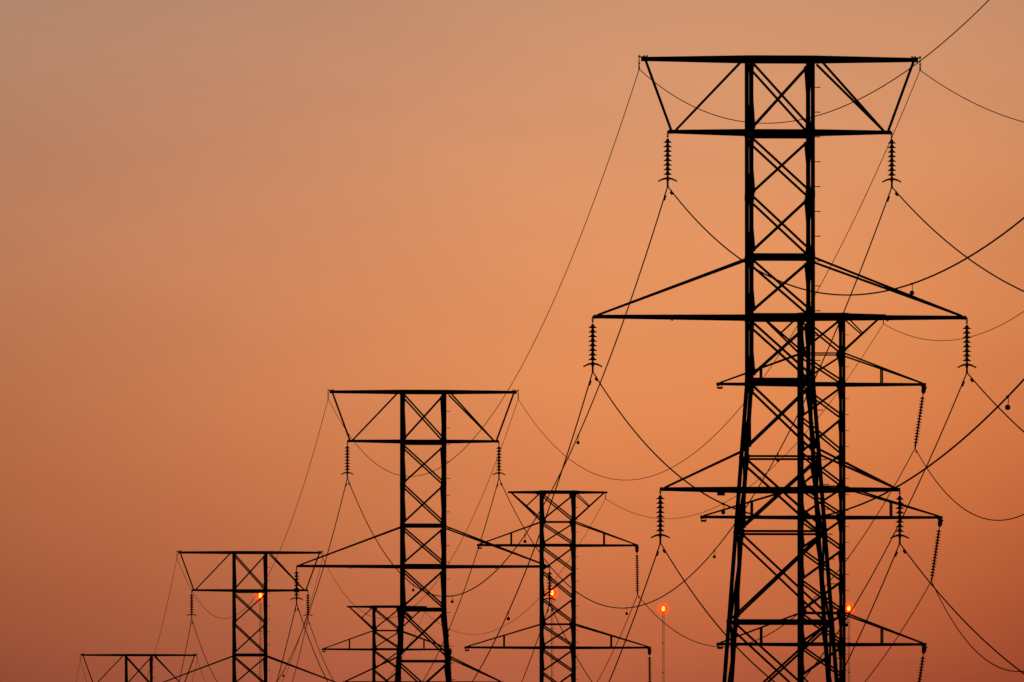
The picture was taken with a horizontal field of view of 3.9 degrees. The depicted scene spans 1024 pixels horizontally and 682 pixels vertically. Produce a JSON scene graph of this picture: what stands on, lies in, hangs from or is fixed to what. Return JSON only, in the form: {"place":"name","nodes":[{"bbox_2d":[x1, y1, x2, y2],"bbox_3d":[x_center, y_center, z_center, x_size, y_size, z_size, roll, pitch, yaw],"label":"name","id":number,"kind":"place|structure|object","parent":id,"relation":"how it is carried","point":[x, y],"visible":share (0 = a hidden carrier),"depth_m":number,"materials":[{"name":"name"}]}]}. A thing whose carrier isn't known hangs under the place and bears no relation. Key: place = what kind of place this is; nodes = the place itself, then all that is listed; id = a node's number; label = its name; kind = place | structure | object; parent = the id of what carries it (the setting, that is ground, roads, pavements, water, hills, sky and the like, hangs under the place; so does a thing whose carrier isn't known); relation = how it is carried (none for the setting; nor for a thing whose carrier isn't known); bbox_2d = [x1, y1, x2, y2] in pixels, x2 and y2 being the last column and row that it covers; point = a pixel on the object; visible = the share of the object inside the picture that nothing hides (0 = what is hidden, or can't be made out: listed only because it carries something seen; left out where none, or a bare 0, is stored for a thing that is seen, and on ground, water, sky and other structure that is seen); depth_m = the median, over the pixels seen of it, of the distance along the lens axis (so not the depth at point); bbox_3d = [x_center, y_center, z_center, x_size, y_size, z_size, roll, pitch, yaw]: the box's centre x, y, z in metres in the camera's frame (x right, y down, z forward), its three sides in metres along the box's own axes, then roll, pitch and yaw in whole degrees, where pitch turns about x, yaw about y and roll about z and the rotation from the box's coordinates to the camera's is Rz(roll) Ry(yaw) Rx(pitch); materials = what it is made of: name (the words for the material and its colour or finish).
{"place":"outdoors","nodes":[
{"label":"outdoors","id":0,"kind":"place"},
{"bbox_2d":[0,0,1023,681],"label":"sky","id":1,"kind":"structure","parent":0,"point":[218,218],"materials":[{"name":"orange"}]},
{"bbox_3d":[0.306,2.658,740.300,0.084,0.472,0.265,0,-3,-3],"label":"ground wire hanger","id":2,"kind":"object","parent":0,"visible":0},
{"bbox_2d":[323,400,517,618],"bbox_3d":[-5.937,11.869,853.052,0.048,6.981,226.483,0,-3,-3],"label":"ground wire","id":3,"kind":"object","parent":2,"relation":"hanging from","point":[461,540],"visible":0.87,"depth_m":796.50,"materials":[{"name":"metal"}]},
{"bbox_3d":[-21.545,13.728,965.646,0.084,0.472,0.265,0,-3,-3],"label":"ground wire hanger","id":4,"kind":"object","parent":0,"visible":0},
{"bbox_2d":[80,559,176,681],"bbox_3d":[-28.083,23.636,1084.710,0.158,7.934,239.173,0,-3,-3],"label":"ground wire","id":5,"kind":"object","parent":4,"relation":"hanging from","point":[160,631],"visible":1,"depth_m":997.87,"materials":[{"name":"metal"}]},
{"bbox_3d":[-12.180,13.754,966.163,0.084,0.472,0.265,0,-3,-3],"label":"ground wire hanger","id":6,"kind":"object","parent":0,"visible":0},
{"bbox_2d":[197,558,322,681],"bbox_3d":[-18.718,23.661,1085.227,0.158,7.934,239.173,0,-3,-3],"label":"ground wire","id":7,"kind":"object","parent":6,"relation":"hanging from","point":[302,628],"visible":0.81,"depth_m":1000.15,"materials":[{"name":"metal"}]},
{"label":"ground","id":8,"kind":"structure","parent":0,"visible":0},
{"bbox_2d":[80,653,197,681],"bbox_3d":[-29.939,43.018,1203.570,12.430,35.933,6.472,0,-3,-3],"label":"transmission tower","id":9,"kind":"structure","parent":8,"relation":"on","point":[127,659],"depth_m":1203.73,"materials":[{"name":"metal"}]},
{"bbox_2d":[163,551,335,681],"bbox_3d":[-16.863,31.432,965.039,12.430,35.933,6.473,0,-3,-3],"label":"transmission tower","id":10,"kind":"structure","parent":8,"relation":"on","point":[234,590],"depth_m":964.92,"materials":[{"name":"metal"}]},
{"bbox_2d":[187,590,196,618],"bbox_3d":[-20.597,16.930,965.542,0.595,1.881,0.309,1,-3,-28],"label":"insulator string","id":11,"kind":"object","parent":10,"relation":"hanging from","point":[191,602],"visible":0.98,"depth_m":965.48,"materials":[{"name":"ceramic"}]},
{"bbox_2d":[179,619,191,681],"bbox_3d":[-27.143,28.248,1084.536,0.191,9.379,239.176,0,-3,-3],"label":"conductor wire","id":12,"kind":"object","parent":11,"relation":"hanging from","point":[185,649],"visible":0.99,"depth_m":976.90,"materials":[{"name":"metal"}]},
{"bbox_2d":[303,591,312,618],"bbox_3d":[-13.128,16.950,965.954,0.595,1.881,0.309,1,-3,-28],"label":"insulator string","id":13,"kind":"object","parent":10,"relation":"hanging from","point":[307,602],"visible":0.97,"depth_m":965.90,"materials":[{"name":"ceramic"}]},
{"bbox_2d":[292,619,307,681],"bbox_3d":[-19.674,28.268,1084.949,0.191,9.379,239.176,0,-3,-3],"label":"conductor wire","id":14,"kind":"object","parent":13,"relation":"hanging from","point":[300,651],"visible":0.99,"depth_m":977.76,"materials":[{"name":"metal"}]},
{"bbox_2d":[259,593,261,680],"bbox_3d":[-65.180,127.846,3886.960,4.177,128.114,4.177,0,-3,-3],"label":"radio mast","id":15,"kind":"object","parent":8,"relation":"on","point":[260,595],"visible":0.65,"depth_m":3889.43,"materials":[{"name":"metal"}]},
{"bbox_2d":[322,605,450,680],"bbox_3d":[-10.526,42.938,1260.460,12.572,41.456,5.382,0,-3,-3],"label":"transmission tower","id":16,"kind":"structure","parent":8,"relation":"on","point":[374,648],"depth_m":1260.57,"materials":[{"name":"metal"}]},
{"bbox_2d":[297,389,548,681],"bbox_3d":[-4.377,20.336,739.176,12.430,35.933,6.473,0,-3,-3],"label":"transmission tower","id":17,"kind":"structure","parent":8,"relation":"on","point":[403,441],"depth_m":739.07,"materials":[{"name":"metal"}]},
{"bbox_2d":[290,566,302,602],"bbox_3d":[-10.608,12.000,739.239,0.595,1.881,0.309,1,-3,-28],"label":"insulator string","id":18,"kind":"object","parent":17,"relation":"hanging from","point":[296,585],"visible":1,"depth_m":739.17,"materials":[{"name":"ceramic"}]},
{"bbox_2d":[276,604,296,681],"bbox_3d":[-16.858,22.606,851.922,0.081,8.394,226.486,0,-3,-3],"label":"conductor wire","id":19,"kind":"object","parent":18,"relation":"attached to","point":[287,642],"visible":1,"depth_m":750.50,"materials":[{"name":"metal"}]},
{"bbox_2d":[341,440,353,477],"bbox_3d":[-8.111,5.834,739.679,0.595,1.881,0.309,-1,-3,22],"label":"insulator string","id":20,"kind":"object","parent":17,"relation":"hanging from","point":[347,459],"visible":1,"depth_m":739.62,"materials":[{"name":"ceramic"}]},
{"bbox_2d":[192,479,346,681],"bbox_3d":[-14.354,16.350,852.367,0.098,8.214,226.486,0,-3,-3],"label":"conductor wire","id":21,"kind":"object","parent":20,"relation":"hanging from","point":[312,601],"visible":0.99,"depth_m":782.77,"materials":[{"name":"metal"}]},
{"bbox_2d":[492,442,504,478],"bbox_3d":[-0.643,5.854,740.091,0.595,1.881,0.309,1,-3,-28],"label":"insulator string","id":22,"kind":"object","parent":17,"relation":"hanging from","point":[498,463],"visible":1,"depth_m":740.03,"materials":[{"name":"ceramic"}]},
{"bbox_2d":[308,479,498,680],"bbox_3d":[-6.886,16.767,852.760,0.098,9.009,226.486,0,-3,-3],"label":"conductor wire","id":23,"kind":"object","parent":22,"relation":"hanging from","point":[460,599],"visible":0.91,"depth_m":775.58,"materials":[{"name":"metal"}]},
{"bbox_2d":[543,566,555,603],"bbox_3d":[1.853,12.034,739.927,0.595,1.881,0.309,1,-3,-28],"label":"insulator string","id":24,"kind":"object","parent":17,"relation":"hanging from","point":[549,585],"visible":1,"depth_m":739.86,"materials":[{"name":"ceramic"}]},
{"bbox_2d":[522,604,549,680],"bbox_3d":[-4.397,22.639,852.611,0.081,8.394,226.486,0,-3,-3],"label":"conductor wire","id":25,"kind":"object","parent":24,"relation":"attached to","point":[536,641],"visible":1,"depth_m":750.92,"materials":[{"name":"metal"}]},
{"bbox_3d":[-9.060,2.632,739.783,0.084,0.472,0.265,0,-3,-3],"label":"ground wire hanger","id":26,"kind":"object","parent":17,"relation":"hanging from","visible":0},
{"bbox_2d":[177,400,327,618],"bbox_3d":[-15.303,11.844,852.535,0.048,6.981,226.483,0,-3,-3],"label":"ground wire","id":27,"kind":"object","parent":26,"relation":"hanging from","point":[285,536],"visible":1,"depth_m":797.94,"materials":[{"name":"metal"}]},
{"bbox_2d":[550,590,553,680],"bbox_3d":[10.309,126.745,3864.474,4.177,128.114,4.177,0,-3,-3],"label":"radio mast","id":28,"kind":"object","parent":8,"relation":"on","point":[552,591],"visible":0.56,"depth_m":3867.09,"materials":[{"name":"metal"}]},
{"bbox_2d":[464,490,650,681],"bbox_3d":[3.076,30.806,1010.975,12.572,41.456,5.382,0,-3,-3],"label":"transmission tower","id":29,"kind":"structure","parent":8,"relation":"on","point":[542,545],"depth_m":1010.97,"materials":[{"name":"metal"}]},
{"bbox_2d":[634,547,638,595],"bbox_3d":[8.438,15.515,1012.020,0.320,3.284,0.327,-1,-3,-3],"label":"insulator string","id":30,"kind":"object","parent":29,"relation":"hanging from","point":[637,563],"visible":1,"depth_m":1011.96,"materials":[{"name":"ceramic"}]},
{"bbox_2d":[597,596,636,681],"bbox_3d":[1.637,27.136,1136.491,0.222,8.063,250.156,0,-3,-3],"label":"conductor wire","id":31,"kind":"object","parent":30,"relation":"hanging from","point":[620,635],"visible":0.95,"depth_m":1029.63,"materials":[{"name":"metal"}]},
{"bbox_2d":[647,649,651,681],"bbox_3d":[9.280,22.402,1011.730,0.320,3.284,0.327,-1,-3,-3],"label":"insulator string","id":32,"kind":"object","parent":29,"relation":"hanging from","point":[649,660],"visible":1,"depth_m":1011.70,"materials":[{"name":"ceramic"}]},
{"bbox_2d":[662,606,664,681],"bbox_3d":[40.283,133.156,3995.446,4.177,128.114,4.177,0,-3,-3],"label":"radio mast","id":33,"kind":"object","parent":8,"relation":"on","point":[663,608],"visible":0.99,"depth_m":3998.02,"materials":[{"name":"metal"}]},
{"bbox_2d":[593,55,965,681],"bbox_3d":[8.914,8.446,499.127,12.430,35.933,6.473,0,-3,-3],"label":"transmission tower","id":34,"kind":"structure","parent":8,"relation":"on","point":[809,132],"depth_m":499.03,"materials":[{"name":"metal"}]},
{"bbox_2d":[583,316,601,371],"bbox_3d":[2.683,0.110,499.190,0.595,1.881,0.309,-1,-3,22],"label":"insulator string","id":35,"kind":"object","parent":34,"relation":"hanging from","point":[592,346],"visible":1,"depth_m":499.13,"materials":[{"name":"ceramic"}]},
{"bbox_2d":[296,372,592,681],"bbox_3d":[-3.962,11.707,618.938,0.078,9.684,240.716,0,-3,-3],"label":"conductor wire","id":36,"kind":"object","parent":35,"relation":"hanging from","point":[590,381],"visible":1,"depth_m":532.89,"materials":[{"name":"metal"}]},
{"bbox_2d":[593,372,1023,519],"bbox_3d":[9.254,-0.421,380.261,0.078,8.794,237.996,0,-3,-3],"label":"conductor wire","id":37,"kind":"object","parent":35,"relation":"hanging from","point":[963,438],"visible":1,"depth_m":395.42,"materials":[{"name":"metal"}]},
{"bbox_2d":[1005,395,1009,409],"bbox_3d":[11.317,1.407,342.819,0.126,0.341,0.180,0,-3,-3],"label":"pendulum weight","id":38,"kind":"object","parent":37,"relation":"attached to","point":[1007,407],"visible":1,"depth_m":342.77,"materials":[{"name":"metal"}]},
{"bbox_2d":[651,487,669,542],"bbox_3d":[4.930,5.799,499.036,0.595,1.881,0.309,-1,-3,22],"label":"insulator string","id":39,"kind":"object","parent":34,"relation":"hanging from","point":[660,516],"visible":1,"depth_m":498.97,"materials":[{"name":"ceramic"}]},
{"bbox_2d":[609,543,659,681],"bbox_3d":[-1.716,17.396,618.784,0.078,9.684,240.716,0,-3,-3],"label":"conductor wire","id":40,"kind":"object","parent":39,"relation":"hanging from","point":[657,552],"visible":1,"depth_m":510.82,"materials":[{"name":"metal"}]},
{"bbox_2d":[660,543,774,681],"bbox_3d":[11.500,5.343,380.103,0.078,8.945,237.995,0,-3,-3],"label":"conductor wire","id":41,"kind":"object","parent":39,"relation":"hanging from","point":[664,550],"visible":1,"depth_m":473.40,"materials":[{"name":"metal"}]},
{"bbox_2d":[658,131,676,185],"bbox_3d":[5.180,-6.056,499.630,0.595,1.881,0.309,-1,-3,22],"label":"insulator string","id":42,"kind":"object","parent":34,"relation":"hanging from","point":[667,146],"visible":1,"depth_m":499.57,"materials":[{"name":"ceramic"}]},
{"bbox_2d":[347,187,667,596],"bbox_3d":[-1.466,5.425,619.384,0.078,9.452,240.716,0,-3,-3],"label":"conductor wire","id":43,"kind":"object","parent":42,"relation":"hanging from","point":[664,198],"visible":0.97,"depth_m":555.77,"materials":[{"name":"metal"}]},
{"bbox_2d":[667,186,1023,295],"bbox_3d":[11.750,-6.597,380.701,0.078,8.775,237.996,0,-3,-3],"label":"conductor wire","id":44,"kind":"object","parent":42,"relation":"hanging from","point":[985,246],"visible":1,"depth_m":420.88,"materials":[{"name":"metal"}]},
{"bbox_2d":[882,131,900,186],"bbox_3d":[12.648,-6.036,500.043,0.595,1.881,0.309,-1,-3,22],"label":"insulator string","id":45,"kind":"object","parent":34,"relation":"hanging from","point":[891,160],"visible":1,"depth_m":499.98,"materials":[{"name":"ceramic"}]},
{"bbox_2d":[499,188,891,608],"bbox_3d":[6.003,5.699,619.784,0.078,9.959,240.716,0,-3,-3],"label":"conductor wire","id":46,"kind":"object","parent":45,"relation":"hanging from","point":[888,198],"visible":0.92,"depth_m":564.85,"materials":[{"name":"metal"}]},
{"bbox_2d":[891,187,1023,291],"bbox_3d":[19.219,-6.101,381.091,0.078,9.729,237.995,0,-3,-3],"label":"conductor wire","id":47,"kind":"object","parent":45,"relation":"hanging from","point":[896,193],"visible":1,"depth_m":475.31,"materials":[{"name":"metal"}]},
{"bbox_2d":[890,488,908,543],"bbox_3d":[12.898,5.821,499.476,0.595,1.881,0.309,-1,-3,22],"label":"insulator string","id":48,"kind":"object","parent":34,"relation":"hanging from","point":[899,516],"visible":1,"depth_m":499.41,"materials":[{"name":"ceramic"}]},
{"bbox_2d":[839,544,899,678],"bbox_3d":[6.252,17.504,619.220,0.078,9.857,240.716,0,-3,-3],"label":"conductor wire","id":49,"kind":"object","parent":48,"relation":"hanging from","point":[896,553],"visible":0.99,"depth_m":510.98,"materials":[{"name":"metal"}]},
{"bbox_2d":[900,543,1023,673],"bbox_3d":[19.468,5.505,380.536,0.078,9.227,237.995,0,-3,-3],"label":"conductor wire","id":50,"kind":"object","parent":48,"relation":"hanging from","point":[904,551],"visible":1,"depth_m":476.15,"materials":[{"name":"metal"}]},
{"bbox_2d":[957,317,975,372],"bbox_3d":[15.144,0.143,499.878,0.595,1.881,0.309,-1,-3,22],"label":"insulator string","id":51,"kind":"object","parent":34,"relation":"hanging from","point":[966,346],"visible":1,"depth_m":499.82,"materials":[{"name":"ceramic"}]},
{"bbox_2d":[550,373,966,681],"bbox_3d":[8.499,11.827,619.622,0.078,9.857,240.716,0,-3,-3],"label":"conductor wire","id":52,"kind":"object","parent":51,"relation":"hanging from","point":[963,382],"visible":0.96,"depth_m":533.91,"materials":[{"name":"metal"}]},
{"bbox_2d":[967,372,1023,431],"bbox_3d":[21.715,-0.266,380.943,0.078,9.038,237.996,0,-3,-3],"label":"conductor wire","id":53,"kind":"object","parent":51,"relation":"hanging from","point":[972,380],"visible":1,"depth_m":490.47,"materials":[{"name":"metal"}]},
{"bbox_3d":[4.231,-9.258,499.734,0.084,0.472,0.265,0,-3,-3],"label":"ground wire hanger","id":54,"kind":"object","parent":34,"relation":"hanging from","visible":0},
{"bbox_2d":[328,70,638,476],"bbox_3d":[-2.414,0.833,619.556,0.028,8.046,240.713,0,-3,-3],"label":"ground wire","id":55,"kind":"object","parent":54,"relation":"hanging from","point":[543,322],"visible":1,"depth_m":554.90,"materials":[{"name":"metal"}]},
{"bbox_2d":[639,0,988,123],"bbox_3d":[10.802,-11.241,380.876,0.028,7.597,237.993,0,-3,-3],"label":"ground wire","id":56,"kind":"object","parent":54,"relation":"hanging from","point":[837,108],"visible":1,"depth_m":410.80,"materials":[{"name":"metal"}]},
{"bbox_3d":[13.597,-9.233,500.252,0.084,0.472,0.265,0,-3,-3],"label":"ground wire hanger","id":57,"kind":"object","parent":34,"relation":"hanging from","visible":0},
{"bbox_2d":[518,71,919,479],"bbox_3d":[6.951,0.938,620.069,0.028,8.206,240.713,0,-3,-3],"label":"ground wire","id":58,"kind":"object","parent":57,"relation":"hanging from","point":[790,336],"visible":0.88,"depth_m":559.27,"materials":[{"name":"metal"}]},
{"bbox_2d":[920,70,1023,121],"bbox_3d":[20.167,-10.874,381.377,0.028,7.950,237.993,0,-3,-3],"label":"ground wire","id":59,"kind":"object","parent":57,"relation":"hanging from","point":[969,100],"visible":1,"depth_m":481.13,"materials":[{"name":"metal"}]},
{"bbox_2d":[700,312,942,681],"bbox_3d":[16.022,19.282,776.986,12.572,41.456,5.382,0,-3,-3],"label":"transmission tower","id":60,"kind":"structure","parent":8,"relation":"on","point":[840,385],"depth_m":776.90,"materials":[{"name":"metal"}]},
{"bbox_2d":[913,386,926,448],"bbox_3d":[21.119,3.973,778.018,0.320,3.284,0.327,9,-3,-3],"label":"insulator string","id":61,"kind":"object","parent":60,"relation":"hanging from","point":[923,390],"visible":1,"depth_m":777.95,"materials":[{"name":"ceramic"}]},
{"bbox_2d":[638,449,914,646],"bbox_3d":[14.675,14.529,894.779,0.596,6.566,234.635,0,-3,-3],"label":"conductor wire","id":62,"kind":"object","parent":61,"relation":"hanging from","point":[815,596],"visible":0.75,"depth_m":848.74,"materials":[{"name":"metal"}]},
{"bbox_2d":[915,448,1023,520],"bbox_3d":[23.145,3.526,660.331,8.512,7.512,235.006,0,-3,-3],"label":"conductor wire","id":63,"kind":"object","parent":61,"relation":"attached to","point":[961,506],"visible":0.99,"depth_m":727.72,"materials":[{"name":"metal"}]},
{"bbox_2d":[917,646,927,681],"bbox_3d":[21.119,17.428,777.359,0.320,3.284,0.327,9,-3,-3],"label":"insulator string","id":64,"kind":"object","parent":60,"relation":"hanging from","point":[924,648],"visible":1,"depth_m":777.35,"materials":[{"name":"ceramic"}]},
{"bbox_2d":[930,519,943,580],"bbox_3d":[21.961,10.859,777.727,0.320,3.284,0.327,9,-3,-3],"label":"insulator string","id":65,"kind":"object","parent":60,"relation":"hanging from","point":[940,521],"visible":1,"depth_m":777.66,"materials":[{"name":"ceramic"}]},
{"bbox_2d":[865,584,929,681],"bbox_3d":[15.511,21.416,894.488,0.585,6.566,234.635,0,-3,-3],"label":"conductor wire","id":66,"kind":"object","parent":65,"relation":"hanging from","point":[898,635],"visible":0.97,"depth_m":797.50,"materials":[{"name":"metal"}]},
{"bbox_2d":[931,581,1023,671],"bbox_3d":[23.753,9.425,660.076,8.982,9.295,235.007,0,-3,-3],"label":"conductor wire","id":67,"kind":"object","parent":65,"relation":"attached to","point":[967,641],"visible":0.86,"depth_m":737.60,"materials":[{"name":"metal"}]},
{"bbox_3d":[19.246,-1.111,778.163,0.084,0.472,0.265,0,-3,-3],"label":"ground wire hanger","id":68,"kind":"object","parent":60,"relation":"hanging from","visible":0},
{"bbox_2d":[606,325,882,518],"bbox_3d":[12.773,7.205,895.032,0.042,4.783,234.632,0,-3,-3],"label":"ground wire","id":69,"kind":"object","parent":68,"relation":"hanging from","point":[773,466],"visible":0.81,"depth_m":858.58,"materials":[{"name":"metal"}]},
{"bbox_2d":[884,311,1023,340],"bbox_3d":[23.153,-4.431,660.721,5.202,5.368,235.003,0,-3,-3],"label":"ground wire","id":70,"kind":"object","parent":68,"relation":"hanging from","point":[955,339],"visible":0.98,"depth_m":720.32,"materials":[{"name":"metal"}]},
{"bbox_2d":[847,606,849,679],"bbox_3d":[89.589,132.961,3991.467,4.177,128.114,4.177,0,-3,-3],"label":"radio mast","id":71,"kind":"object","parent":8,"relation":"on","point":[848,608],"visible":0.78,"depth_m":3994.08,"materials":[{"name":"metal"}]},
{"bbox_3d":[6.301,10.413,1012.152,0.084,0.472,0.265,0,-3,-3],"label":"ground wire hanger","id":72,"kind":"object","parent":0,"visible":0},
{"bbox_2d":[431,500,604,634],"bbox_3d":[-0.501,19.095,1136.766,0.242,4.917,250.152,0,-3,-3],"label":"ground wire","id":73,"kind":"object","parent":72,"relation":"hanging from","point":[530,606],"visible":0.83,"depth_m":1109.26,"materials":[{"name":"metal"}]}
]}

